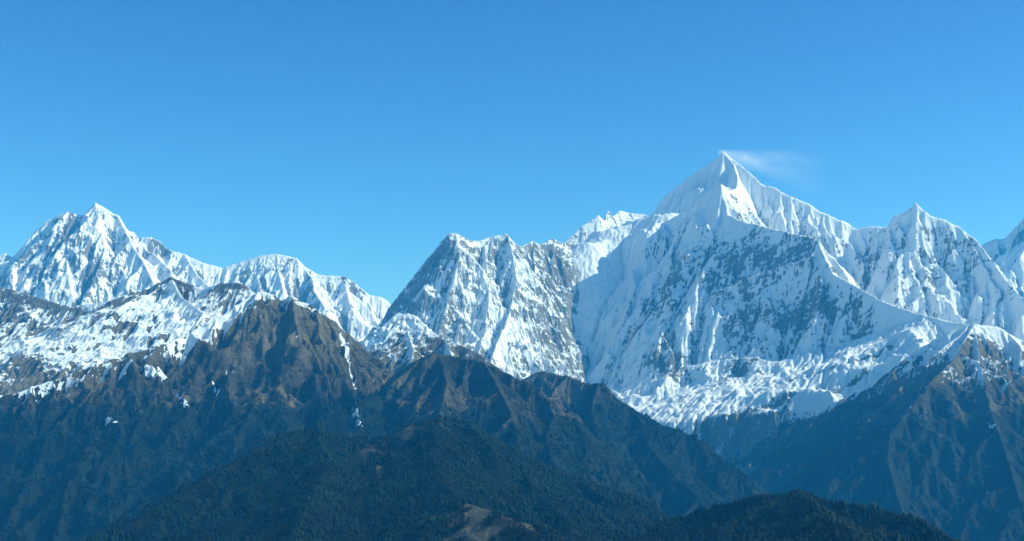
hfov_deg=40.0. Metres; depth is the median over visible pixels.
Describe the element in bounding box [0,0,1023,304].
sky
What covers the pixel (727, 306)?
mountain
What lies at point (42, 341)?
mountain
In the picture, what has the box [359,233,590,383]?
mountain
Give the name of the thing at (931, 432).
mountain
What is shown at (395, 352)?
mountain
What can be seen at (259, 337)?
mountain
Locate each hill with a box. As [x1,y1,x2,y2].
[105,418,661,540]
[643,494,949,540]
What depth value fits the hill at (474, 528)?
5835.56 m
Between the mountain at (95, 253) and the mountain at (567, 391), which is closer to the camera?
the mountain at (567, 391)
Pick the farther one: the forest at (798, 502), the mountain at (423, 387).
the mountain at (423, 387)
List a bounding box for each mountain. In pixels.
[0,203,390,341]
[0,276,255,397]
[0,292,394,540]
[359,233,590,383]
[370,330,501,373]
[375,353,660,509]
[521,371,769,516]
[564,151,1023,474]
[726,324,1023,540]
[981,218,1023,299]
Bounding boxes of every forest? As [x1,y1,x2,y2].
[0,358,390,540]
[70,414,680,540]
[374,356,661,511]
[550,379,767,515]
[632,488,967,540]
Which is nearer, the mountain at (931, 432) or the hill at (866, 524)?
the hill at (866, 524)

